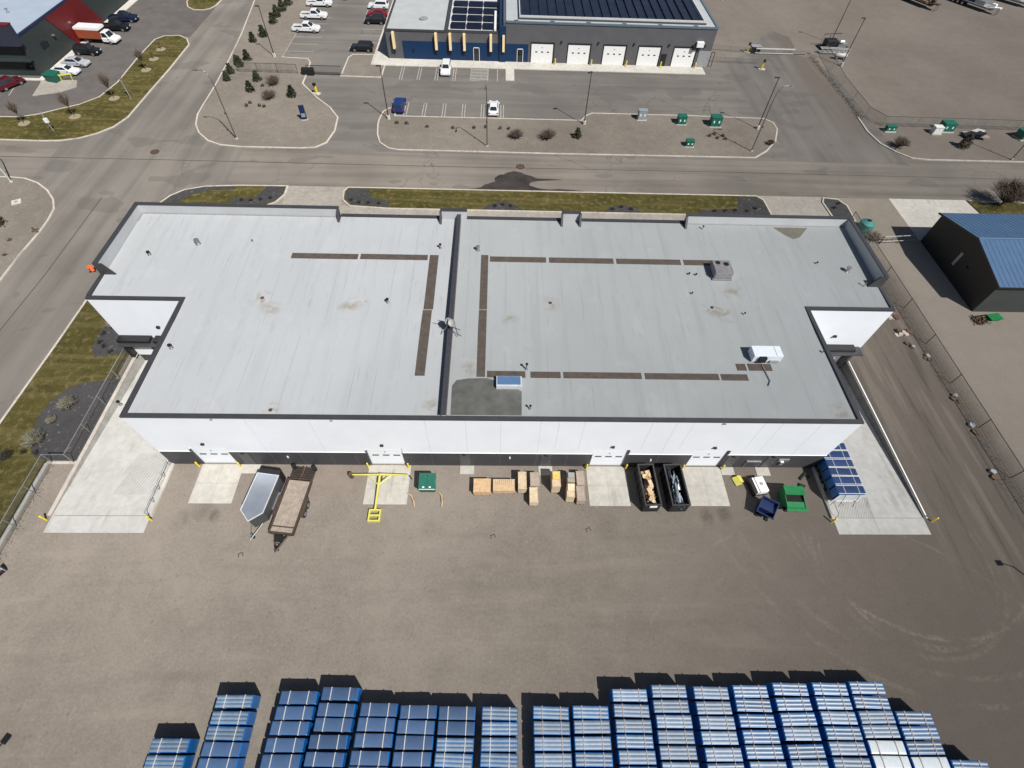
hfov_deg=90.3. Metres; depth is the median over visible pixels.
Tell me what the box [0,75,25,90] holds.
parked car
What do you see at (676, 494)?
scrap bin
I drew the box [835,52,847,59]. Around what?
propane tank
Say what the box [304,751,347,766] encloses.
wrapped bundle
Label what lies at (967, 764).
wrapped bundle
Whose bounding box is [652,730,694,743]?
wrapped bundle
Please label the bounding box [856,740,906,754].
wrapped bundle
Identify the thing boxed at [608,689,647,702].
wrapped bundle
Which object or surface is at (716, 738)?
wrapped bundle
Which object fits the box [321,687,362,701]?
wrapped bundle
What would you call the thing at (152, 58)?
sapling
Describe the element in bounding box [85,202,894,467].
warehouse
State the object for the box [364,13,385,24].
parked car
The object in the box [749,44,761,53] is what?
motor box
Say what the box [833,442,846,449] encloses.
wrapped bundle
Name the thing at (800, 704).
wrapped bundle
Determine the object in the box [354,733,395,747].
wrapped bundle
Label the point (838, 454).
wrapped bundle
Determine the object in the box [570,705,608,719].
wrapped bundle
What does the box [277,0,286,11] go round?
evergreen shrub
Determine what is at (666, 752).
wrapped bundle
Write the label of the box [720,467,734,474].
door landing
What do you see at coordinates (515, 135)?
bare bush
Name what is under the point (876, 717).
wrapped bundle
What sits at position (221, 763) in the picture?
wrapped bundle
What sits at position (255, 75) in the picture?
evergreen shrub
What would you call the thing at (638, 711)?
wrapped bundle
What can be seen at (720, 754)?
wrapped bundle
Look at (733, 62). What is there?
chain link fence
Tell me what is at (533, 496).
timber crate
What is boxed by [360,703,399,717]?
wrapped bundle
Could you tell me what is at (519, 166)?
manhole cover
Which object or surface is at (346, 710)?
wrapped bundle
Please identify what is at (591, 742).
wrapped bundle
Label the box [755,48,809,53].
gate barrier
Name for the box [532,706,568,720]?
wrapped bundle
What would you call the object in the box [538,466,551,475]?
door landing
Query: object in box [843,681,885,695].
wrapped bundle
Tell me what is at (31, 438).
ornamental grass
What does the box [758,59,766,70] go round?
keypad post
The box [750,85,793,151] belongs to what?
street lamp
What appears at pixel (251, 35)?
evergreen shrub
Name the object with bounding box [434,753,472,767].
wrapped bundle
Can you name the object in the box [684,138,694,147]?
utility cabinet
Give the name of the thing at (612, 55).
bay door
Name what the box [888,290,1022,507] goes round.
weeds
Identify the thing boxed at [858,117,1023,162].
kerb
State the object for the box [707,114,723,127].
utility cabinet
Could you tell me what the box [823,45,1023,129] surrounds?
chain link fence
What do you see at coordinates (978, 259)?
metal shed
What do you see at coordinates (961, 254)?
window
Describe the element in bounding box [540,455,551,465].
door
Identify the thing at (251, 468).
door landing
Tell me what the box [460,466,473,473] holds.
door landing
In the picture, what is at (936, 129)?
utility cabinet
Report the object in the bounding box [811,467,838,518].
ramp guard wall
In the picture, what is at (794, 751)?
wrapped bundle
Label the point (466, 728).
wrapped bundle
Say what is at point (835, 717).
wrapped bundle
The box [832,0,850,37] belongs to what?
lot light
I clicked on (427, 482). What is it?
dumpster
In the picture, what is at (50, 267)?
avenue tar seam
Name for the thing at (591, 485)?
pad joints
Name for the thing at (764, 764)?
wrapped bundle
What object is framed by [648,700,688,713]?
wrapped bundle
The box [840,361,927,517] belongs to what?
retaining wall
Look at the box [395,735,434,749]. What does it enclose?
wrapped bundle
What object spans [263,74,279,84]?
bare bush
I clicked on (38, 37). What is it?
charcoal building
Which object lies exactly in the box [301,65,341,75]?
sliding gate
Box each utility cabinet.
[636,108,647,120]
[675,113,687,124]
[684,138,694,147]
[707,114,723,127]
[882,124,897,132]
[928,124,944,134]
[939,119,958,132]
[1012,128,1023,140]
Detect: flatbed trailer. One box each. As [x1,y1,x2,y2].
[903,0,940,11]
[951,0,1001,15]
[996,0,1023,3]
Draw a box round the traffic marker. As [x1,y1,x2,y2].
[86,265,95,272]
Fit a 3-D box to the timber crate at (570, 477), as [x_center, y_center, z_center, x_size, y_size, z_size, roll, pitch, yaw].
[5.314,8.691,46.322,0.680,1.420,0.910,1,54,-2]
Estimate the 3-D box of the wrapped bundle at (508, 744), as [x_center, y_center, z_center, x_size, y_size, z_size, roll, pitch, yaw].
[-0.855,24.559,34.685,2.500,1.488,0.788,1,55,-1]
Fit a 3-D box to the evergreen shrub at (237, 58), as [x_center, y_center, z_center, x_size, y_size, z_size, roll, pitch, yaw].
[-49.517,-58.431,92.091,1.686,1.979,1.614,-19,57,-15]
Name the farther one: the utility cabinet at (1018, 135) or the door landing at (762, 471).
the utility cabinet at (1018, 135)
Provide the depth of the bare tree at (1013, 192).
72.39 m
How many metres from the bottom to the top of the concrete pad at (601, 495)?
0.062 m
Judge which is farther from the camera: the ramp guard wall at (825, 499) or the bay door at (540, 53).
the bay door at (540, 53)
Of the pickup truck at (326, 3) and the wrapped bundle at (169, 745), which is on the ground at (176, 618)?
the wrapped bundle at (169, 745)
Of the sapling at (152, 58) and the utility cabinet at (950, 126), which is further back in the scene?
the sapling at (152, 58)
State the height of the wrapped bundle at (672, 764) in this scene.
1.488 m
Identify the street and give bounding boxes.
[0,140,1023,200]
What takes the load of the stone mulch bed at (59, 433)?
on the lawn at (64, 383)
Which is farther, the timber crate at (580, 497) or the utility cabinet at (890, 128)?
the utility cabinet at (890, 128)
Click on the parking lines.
(434, 79)
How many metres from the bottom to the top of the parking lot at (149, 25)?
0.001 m
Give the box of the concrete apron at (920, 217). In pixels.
[889,199,1023,240]
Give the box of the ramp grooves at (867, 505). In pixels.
[838,497,873,517]
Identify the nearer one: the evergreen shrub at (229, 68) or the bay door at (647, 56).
the evergreen shrub at (229, 68)
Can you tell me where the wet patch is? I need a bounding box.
[474,171,585,191]
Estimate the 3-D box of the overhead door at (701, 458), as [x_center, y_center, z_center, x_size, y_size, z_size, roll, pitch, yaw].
[17.945,6.768,47.032,3.200,3.250,0.102,1,54,-2]
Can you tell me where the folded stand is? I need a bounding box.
[732,475,743,485]
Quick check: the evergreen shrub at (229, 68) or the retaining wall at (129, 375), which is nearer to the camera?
the retaining wall at (129, 375)
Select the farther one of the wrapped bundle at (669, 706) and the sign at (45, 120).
the sign at (45, 120)
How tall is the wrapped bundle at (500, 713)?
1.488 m
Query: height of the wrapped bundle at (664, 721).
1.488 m
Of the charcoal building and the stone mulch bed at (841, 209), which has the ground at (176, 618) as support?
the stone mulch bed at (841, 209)
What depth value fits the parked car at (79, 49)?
92.99 m
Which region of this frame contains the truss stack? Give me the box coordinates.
[818,46,850,53]
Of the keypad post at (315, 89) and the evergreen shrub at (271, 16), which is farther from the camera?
the evergreen shrub at (271, 16)
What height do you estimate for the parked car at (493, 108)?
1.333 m
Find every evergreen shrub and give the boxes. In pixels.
[221,70,230,80]
[225,63,234,73]
[234,55,243,66]
[242,49,251,60]
[245,80,254,92]
[248,32,256,41]
[252,70,262,81]
[257,24,266,36]
[268,12,277,23]
[272,4,280,17]
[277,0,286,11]
[283,0,292,5]
[286,85,296,97]
[572,127,581,138]
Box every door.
[133,347,152,354]
[189,447,236,462]
[237,453,256,463]
[366,448,405,463]
[459,455,470,465]
[473,47,479,60]
[517,49,522,61]
[531,44,552,62]
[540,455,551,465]
[567,45,589,63]
[589,450,627,464]
[602,46,625,64]
[636,47,660,65]
[659,54,666,65]
[671,48,695,66]
[686,450,727,465]
[721,457,738,466]
[760,457,778,466]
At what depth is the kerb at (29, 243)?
65.13 m
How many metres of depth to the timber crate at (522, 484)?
45.70 m
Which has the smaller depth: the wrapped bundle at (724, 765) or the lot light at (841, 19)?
the wrapped bundle at (724, 765)
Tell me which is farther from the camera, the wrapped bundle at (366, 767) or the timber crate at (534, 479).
the timber crate at (534, 479)
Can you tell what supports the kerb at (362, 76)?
on the parking lot at (357, 105)
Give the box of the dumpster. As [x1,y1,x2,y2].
[418,473,436,491]
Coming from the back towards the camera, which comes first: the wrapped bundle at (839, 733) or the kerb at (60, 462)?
the kerb at (60, 462)
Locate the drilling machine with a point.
(833, 42)
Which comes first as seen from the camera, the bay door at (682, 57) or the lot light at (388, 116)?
the lot light at (388, 116)
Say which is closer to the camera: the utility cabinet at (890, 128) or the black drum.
the black drum
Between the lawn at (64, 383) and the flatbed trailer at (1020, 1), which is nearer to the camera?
the lawn at (64, 383)
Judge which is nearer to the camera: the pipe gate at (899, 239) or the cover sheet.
the cover sheet
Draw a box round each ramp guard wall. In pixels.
[144,461,174,516]
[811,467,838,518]
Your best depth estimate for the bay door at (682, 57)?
96.76 m
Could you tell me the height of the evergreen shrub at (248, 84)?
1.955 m
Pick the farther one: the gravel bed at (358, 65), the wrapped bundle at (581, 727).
the gravel bed at (358, 65)
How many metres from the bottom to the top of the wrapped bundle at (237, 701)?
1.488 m
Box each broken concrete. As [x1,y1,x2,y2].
[887,314,899,319]
[894,328,902,336]
[902,328,913,335]
[904,341,914,348]
[923,354,932,361]
[950,393,961,403]
[968,422,980,434]
[988,469,998,479]
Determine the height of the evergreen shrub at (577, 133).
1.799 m
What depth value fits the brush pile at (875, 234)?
68.62 m
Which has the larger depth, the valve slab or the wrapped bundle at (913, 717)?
the valve slab
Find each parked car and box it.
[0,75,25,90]
[52,64,80,75]
[60,56,90,67]
[72,43,101,56]
[350,40,373,52]
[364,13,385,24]
[366,8,387,15]
[368,0,388,9]
[392,97,405,112]
[440,58,451,74]
[487,100,499,115]
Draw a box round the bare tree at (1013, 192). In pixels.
[986,172,1023,205]
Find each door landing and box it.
[241,464,261,472]
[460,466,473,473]
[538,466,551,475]
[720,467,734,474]
[755,467,770,475]
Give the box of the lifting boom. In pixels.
[348,472,411,521]
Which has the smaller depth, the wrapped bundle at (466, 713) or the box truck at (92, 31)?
the wrapped bundle at (466, 713)
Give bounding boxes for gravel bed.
[0,177,52,276]
[197,0,336,146]
[342,55,383,76]
[378,108,776,156]
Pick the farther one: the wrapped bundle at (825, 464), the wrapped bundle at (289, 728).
the wrapped bundle at (825, 464)
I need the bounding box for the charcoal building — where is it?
[0,0,128,75]
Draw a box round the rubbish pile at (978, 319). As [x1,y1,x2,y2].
[970,314,986,324]
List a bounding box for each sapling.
[5,99,29,125]
[53,91,80,118]
[96,71,119,100]
[132,49,150,71]
[149,51,158,60]
[156,41,165,50]
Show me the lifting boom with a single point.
(351, 476)
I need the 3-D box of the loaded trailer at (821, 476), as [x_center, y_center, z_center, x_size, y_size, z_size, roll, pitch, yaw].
[29.926,5.507,50.075,2.400,1.240,13.100,1,54,-2]
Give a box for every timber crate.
[473,478,490,495]
[493,479,514,493]
[518,472,526,493]
[529,487,538,505]
[530,472,539,489]
[550,471,560,492]
[565,483,574,502]
[566,472,574,485]
[575,471,584,485]
[575,486,585,504]
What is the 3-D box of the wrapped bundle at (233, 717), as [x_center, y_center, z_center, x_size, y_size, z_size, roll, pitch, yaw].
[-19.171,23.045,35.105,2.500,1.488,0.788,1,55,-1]
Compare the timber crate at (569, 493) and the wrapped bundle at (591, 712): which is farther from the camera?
the timber crate at (569, 493)
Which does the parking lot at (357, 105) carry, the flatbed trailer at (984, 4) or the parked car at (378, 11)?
the parked car at (378, 11)
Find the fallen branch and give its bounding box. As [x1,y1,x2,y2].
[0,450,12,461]
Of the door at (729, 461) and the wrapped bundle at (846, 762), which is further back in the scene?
the door at (729, 461)
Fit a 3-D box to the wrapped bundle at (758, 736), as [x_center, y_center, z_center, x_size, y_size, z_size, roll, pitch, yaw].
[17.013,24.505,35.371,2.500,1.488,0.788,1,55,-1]
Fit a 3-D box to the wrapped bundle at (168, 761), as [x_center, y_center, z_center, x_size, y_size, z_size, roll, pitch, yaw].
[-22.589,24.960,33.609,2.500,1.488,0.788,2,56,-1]
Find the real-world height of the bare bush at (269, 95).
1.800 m
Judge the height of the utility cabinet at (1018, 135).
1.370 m
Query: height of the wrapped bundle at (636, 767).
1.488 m
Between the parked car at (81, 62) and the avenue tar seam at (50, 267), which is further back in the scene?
the parked car at (81, 62)
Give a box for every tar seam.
[0,156,1023,179]
[0,197,101,329]
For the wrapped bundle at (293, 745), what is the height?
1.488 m
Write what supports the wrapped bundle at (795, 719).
on the ground at (176, 618)
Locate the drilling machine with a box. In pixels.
[817,33,848,49]
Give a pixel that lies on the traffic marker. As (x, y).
(91, 268)
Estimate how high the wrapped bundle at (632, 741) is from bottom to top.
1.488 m
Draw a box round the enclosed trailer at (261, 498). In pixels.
[240,468,285,540]
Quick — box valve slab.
[11,198,20,204]
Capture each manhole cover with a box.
[150,149,158,153]
[516,164,523,168]
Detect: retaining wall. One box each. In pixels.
[47,353,144,515]
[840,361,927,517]
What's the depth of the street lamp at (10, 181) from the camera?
69.97 m
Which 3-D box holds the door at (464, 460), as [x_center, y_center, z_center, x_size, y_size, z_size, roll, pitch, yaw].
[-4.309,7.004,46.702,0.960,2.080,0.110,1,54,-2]
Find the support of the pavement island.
on the parking lot at (149, 25)
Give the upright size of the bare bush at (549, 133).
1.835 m
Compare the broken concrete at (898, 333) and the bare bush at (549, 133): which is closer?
the broken concrete at (898, 333)
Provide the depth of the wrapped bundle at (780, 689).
36.55 m
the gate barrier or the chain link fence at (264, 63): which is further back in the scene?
the gate barrier
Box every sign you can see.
[39,111,53,130]
[298,105,307,120]
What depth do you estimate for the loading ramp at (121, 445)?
45.61 m
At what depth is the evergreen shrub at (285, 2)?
109.39 m
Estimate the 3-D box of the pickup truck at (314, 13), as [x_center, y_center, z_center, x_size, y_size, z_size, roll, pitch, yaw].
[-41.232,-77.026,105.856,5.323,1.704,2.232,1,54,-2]
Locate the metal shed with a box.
[921,212,1023,311]
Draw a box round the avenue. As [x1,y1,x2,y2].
[0,0,253,419]
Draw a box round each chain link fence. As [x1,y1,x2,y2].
[0,348,131,552]
[235,62,297,72]
[708,56,758,63]
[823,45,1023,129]
[852,212,1023,496]
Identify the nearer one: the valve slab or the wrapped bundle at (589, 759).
the wrapped bundle at (589, 759)
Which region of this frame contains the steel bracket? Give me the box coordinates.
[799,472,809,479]
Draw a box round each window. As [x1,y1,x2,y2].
[39,39,48,49]
[951,252,963,264]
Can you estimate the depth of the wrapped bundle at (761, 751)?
34.30 m
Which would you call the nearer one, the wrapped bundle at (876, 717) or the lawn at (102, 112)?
the wrapped bundle at (876, 717)
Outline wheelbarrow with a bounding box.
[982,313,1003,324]
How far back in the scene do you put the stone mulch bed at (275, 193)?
70.41 m
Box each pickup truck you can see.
[100,19,130,31]
[107,10,138,22]
[291,20,320,33]
[300,8,327,19]
[306,0,332,7]
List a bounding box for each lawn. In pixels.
[0,36,187,139]
[0,301,128,538]
[168,186,285,203]
[188,0,219,8]
[344,188,770,214]
[966,200,1023,214]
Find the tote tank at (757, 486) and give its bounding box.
[745,476,768,495]
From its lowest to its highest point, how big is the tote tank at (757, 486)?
0.810 m
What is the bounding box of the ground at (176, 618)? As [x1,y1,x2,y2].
[0,0,1023,767]
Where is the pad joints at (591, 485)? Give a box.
[210,464,709,505]
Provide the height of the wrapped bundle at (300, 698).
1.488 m
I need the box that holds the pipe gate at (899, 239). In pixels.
[879,234,926,243]
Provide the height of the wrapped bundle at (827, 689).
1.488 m
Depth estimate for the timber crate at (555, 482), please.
45.35 m
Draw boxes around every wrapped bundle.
[143,754,194,767]
[148,738,199,752]
[197,758,245,767]
[201,742,249,756]
[205,726,252,740]
[210,711,256,724]
[214,695,260,708]
[260,754,305,767]
[264,738,309,752]
[269,721,313,735]
[274,706,317,720]
[279,691,321,705]
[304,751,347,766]
[308,735,351,748]
[313,718,356,732]
[317,703,358,717]
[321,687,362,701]
[348,766,389,767]
[349,750,391,765]
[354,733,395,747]
[356,717,397,732]
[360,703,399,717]
[392,751,432,766]
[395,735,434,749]
[397,720,435,734]
[400,705,438,719]
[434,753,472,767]
[436,737,473,751]
[437,721,474,735]
[439,706,475,720]
[480,752,517,767]
[481,721,517,735]
[481,737,517,751]
[482,707,517,720]
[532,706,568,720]
[532,721,569,735]
[533,737,570,750]
[533,752,571,767]
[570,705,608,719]
[571,720,610,734]
[572,736,611,749]
[573,752,612,766]
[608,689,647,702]
[610,704,649,718]
[611,719,651,732]
[612,734,653,748]
[614,750,656,764]
[616,766,656,767]
[646,684,686,698]
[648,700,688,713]
[651,714,692,728]
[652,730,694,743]
[654,745,697,759]
[657,761,698,767]
[687,686,728,700]
[689,701,731,715]
[692,716,735,729]
[694,731,738,744]
[698,747,742,761]
[700,762,743,767]
[725,685,768,698]
[728,698,771,712]
[731,714,775,728]
[735,730,779,743]
[738,745,783,758]
[741,760,786,767]
[764,682,808,696]
[769,697,812,711]
[771,712,817,726]
[774,727,820,740]
[778,744,825,758]
[781,759,828,767]
[806,682,848,696]
[809,696,852,710]
[814,711,857,724]
[817,726,862,739]
[818,741,867,755]
[819,450,849,462]
[819,459,854,471]
[823,467,858,479]
[823,757,871,767]
[826,476,861,488]
[829,485,866,497]
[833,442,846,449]
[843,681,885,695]
[843,695,890,709]
[849,710,895,723]
[852,724,900,738]
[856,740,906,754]
[861,755,911,767]
[890,711,933,724]
[893,726,939,739]
[900,741,944,754]
[908,756,949,767]
[948,760,988,767]
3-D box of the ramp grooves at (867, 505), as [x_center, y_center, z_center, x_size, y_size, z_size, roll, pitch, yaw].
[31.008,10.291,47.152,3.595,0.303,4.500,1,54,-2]
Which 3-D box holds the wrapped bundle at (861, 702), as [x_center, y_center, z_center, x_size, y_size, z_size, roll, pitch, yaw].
[25.545,23.015,36.748,2.500,1.488,0.788,2,55,0]
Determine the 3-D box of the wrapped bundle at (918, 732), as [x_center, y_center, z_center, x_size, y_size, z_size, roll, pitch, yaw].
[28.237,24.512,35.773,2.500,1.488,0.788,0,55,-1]
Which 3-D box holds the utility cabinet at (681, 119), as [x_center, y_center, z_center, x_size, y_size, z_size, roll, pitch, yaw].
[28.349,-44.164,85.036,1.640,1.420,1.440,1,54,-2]
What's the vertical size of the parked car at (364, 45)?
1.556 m
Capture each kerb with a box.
[0,35,189,141]
[0,176,54,281]
[0,300,86,423]
[0,463,47,546]
[46,461,75,463]
[160,185,287,204]
[186,0,221,10]
[195,0,338,148]
[340,54,384,77]
[342,187,771,215]
[377,107,777,157]
[822,197,856,221]
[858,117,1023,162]
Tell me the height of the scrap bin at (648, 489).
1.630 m
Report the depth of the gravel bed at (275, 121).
85.77 m
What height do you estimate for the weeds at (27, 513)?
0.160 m
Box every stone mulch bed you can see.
[29,379,120,460]
[92,324,126,356]
[163,186,284,203]
[345,188,768,214]
[824,198,853,219]
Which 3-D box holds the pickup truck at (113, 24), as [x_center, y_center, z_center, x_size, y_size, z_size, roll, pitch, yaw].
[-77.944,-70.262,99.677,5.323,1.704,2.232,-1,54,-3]
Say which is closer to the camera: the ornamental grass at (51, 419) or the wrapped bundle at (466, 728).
the wrapped bundle at (466, 728)
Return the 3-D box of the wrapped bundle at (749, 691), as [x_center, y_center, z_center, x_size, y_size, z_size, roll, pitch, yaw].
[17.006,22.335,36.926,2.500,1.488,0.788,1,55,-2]
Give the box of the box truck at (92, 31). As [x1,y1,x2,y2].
[72,22,120,44]
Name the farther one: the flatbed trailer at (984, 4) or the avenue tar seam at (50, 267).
the flatbed trailer at (984, 4)
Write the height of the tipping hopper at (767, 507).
1.370 m
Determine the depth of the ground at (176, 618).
41.72 m
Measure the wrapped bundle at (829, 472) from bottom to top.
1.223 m
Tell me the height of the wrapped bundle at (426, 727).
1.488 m
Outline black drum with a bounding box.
[0,566,6,575]
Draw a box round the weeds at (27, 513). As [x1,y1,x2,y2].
[0,465,54,562]
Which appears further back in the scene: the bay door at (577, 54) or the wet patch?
the bay door at (577, 54)
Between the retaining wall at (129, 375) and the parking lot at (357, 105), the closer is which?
the retaining wall at (129, 375)
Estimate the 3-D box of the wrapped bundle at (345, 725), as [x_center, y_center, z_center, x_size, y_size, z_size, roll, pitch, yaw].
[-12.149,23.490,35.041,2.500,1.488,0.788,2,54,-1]
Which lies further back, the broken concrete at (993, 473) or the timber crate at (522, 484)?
the broken concrete at (993, 473)
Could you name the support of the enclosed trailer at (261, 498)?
on the ground at (176, 618)
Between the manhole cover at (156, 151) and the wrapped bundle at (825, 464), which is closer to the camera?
the wrapped bundle at (825, 464)
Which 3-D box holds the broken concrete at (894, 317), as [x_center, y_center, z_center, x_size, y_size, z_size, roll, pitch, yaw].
[45.138,-7.924,60.363,1.487,0.300,0.699,2,54,-1]
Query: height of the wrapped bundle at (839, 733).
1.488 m
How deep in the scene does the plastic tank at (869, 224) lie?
69.10 m
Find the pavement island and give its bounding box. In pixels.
[32,80,76,95]
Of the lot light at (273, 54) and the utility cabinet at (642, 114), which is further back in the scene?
the lot light at (273, 54)
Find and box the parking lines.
[283,17,503,117]
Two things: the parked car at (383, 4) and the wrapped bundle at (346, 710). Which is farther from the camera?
the parked car at (383, 4)
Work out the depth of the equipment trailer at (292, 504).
44.04 m
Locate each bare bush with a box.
[259,89,276,98]
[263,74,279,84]
[508,129,522,137]
[540,128,556,138]
[767,139,774,144]
[893,135,910,146]
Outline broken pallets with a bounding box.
[961,128,989,137]
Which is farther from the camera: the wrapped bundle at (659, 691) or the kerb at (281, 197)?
the kerb at (281, 197)
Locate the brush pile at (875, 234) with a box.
[864,229,887,242]
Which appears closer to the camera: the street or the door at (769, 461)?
the door at (769, 461)
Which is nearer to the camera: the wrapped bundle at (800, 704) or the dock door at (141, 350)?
the wrapped bundle at (800, 704)
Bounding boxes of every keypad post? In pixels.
[312,82,320,94]
[744,42,751,53]
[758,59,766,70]
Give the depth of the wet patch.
74.16 m
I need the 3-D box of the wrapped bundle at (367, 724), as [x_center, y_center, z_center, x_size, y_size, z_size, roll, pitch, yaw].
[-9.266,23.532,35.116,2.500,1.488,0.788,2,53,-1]
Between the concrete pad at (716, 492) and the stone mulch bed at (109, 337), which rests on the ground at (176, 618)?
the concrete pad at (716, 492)
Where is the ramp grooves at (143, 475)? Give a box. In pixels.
[114,454,170,494]
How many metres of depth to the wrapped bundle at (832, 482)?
45.65 m
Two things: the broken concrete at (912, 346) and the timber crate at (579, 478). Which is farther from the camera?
the broken concrete at (912, 346)
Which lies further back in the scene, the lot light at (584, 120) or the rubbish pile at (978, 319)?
the lot light at (584, 120)
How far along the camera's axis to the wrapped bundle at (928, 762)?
34.23 m
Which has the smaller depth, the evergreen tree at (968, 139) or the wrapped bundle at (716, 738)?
the wrapped bundle at (716, 738)
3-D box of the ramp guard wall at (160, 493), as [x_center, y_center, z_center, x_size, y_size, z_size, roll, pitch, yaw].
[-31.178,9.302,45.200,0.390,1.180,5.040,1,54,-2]
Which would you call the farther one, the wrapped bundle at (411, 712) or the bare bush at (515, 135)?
the bare bush at (515, 135)
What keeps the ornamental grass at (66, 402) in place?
on the stone mulch bed at (59, 433)
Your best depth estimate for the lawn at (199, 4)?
109.01 m
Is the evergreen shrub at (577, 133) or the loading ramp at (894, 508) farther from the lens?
the evergreen shrub at (577, 133)
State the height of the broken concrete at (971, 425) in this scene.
0.300 m
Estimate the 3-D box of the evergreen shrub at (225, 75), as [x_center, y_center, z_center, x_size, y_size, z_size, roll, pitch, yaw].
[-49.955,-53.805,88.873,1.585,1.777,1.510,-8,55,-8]
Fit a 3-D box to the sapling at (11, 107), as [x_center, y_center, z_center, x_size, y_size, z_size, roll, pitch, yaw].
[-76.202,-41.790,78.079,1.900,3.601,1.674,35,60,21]
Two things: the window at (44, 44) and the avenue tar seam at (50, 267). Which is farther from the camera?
the window at (44, 44)
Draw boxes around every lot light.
[255,5,275,56]
[375,65,389,119]
[582,71,592,124]
[756,77,779,129]
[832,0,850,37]
[840,17,865,66]
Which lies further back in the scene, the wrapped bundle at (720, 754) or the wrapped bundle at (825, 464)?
the wrapped bundle at (825, 464)
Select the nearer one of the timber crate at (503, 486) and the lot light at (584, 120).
the timber crate at (503, 486)
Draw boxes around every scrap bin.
[634,464,661,511]
[659,464,690,511]
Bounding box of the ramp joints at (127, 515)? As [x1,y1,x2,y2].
[54,499,879,531]
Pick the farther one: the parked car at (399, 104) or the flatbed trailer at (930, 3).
the flatbed trailer at (930, 3)
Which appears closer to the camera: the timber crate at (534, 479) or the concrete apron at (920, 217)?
the timber crate at (534, 479)
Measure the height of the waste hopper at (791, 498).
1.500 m
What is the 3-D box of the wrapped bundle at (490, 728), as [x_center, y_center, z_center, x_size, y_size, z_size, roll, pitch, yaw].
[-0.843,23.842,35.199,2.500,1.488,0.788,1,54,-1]
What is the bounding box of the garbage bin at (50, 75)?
[41,69,61,82]
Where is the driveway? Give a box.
[718,31,899,163]
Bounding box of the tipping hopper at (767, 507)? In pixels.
[755,495,779,521]
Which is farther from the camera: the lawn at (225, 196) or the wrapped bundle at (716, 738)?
the lawn at (225, 196)
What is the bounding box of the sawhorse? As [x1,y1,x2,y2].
[58,73,73,81]
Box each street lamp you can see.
[0,168,12,182]
[192,69,237,139]
[484,85,487,146]
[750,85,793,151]
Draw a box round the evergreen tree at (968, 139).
[958,133,974,149]
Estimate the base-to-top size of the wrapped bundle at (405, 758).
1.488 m
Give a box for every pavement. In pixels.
[24,0,137,80]
[272,204,816,219]
[372,0,704,80]
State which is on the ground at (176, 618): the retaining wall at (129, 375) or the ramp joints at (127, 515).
the retaining wall at (129, 375)
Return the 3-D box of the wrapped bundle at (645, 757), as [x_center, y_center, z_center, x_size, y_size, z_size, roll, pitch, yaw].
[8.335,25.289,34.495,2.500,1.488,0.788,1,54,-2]
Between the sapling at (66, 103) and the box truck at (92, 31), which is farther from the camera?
the box truck at (92, 31)
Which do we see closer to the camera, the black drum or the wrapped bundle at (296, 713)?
the wrapped bundle at (296, 713)
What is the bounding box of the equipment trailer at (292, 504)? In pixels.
[268,464,317,551]
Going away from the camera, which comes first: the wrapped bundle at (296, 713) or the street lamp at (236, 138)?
the wrapped bundle at (296, 713)
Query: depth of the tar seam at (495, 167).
76.40 m
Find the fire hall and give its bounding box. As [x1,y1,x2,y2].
[384,0,718,68]
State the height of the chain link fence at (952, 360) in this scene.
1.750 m
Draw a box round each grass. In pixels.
[19,428,44,447]
[45,415,56,423]
[53,394,77,411]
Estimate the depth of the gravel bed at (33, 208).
66.80 m
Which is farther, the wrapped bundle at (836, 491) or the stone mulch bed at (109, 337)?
the stone mulch bed at (109, 337)
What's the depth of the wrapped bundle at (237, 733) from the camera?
34.06 m
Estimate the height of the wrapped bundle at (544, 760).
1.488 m
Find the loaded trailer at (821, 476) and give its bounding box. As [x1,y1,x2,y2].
[815,463,858,501]
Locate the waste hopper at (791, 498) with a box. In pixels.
[777,486,808,511]
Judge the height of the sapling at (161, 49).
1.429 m
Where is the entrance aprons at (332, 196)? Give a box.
[282,186,829,215]
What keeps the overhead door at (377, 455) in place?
in the warehouse
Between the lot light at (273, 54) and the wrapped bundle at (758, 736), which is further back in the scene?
the lot light at (273, 54)
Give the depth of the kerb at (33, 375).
52.60 m
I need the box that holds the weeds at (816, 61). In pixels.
[808,55,866,119]
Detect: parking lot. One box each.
[0,0,216,115]
[265,0,905,163]
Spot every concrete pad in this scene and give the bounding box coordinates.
[188,464,243,502]
[363,465,410,503]
[586,466,630,505]
[683,467,729,505]
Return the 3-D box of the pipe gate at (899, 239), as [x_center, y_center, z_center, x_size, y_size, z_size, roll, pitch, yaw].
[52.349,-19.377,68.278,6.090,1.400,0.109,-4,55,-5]
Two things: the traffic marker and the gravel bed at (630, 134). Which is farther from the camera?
the gravel bed at (630, 134)
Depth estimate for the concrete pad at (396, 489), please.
46.18 m
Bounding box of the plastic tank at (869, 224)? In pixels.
[857,218,875,233]
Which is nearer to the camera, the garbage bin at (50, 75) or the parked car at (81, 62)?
the garbage bin at (50, 75)
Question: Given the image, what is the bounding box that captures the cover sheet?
[833,495,865,506]
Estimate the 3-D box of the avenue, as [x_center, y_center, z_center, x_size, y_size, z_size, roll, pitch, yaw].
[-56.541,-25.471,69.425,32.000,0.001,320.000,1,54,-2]
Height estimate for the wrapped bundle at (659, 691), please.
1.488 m
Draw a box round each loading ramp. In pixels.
[43,360,170,532]
[815,368,930,534]
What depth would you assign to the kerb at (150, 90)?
83.00 m

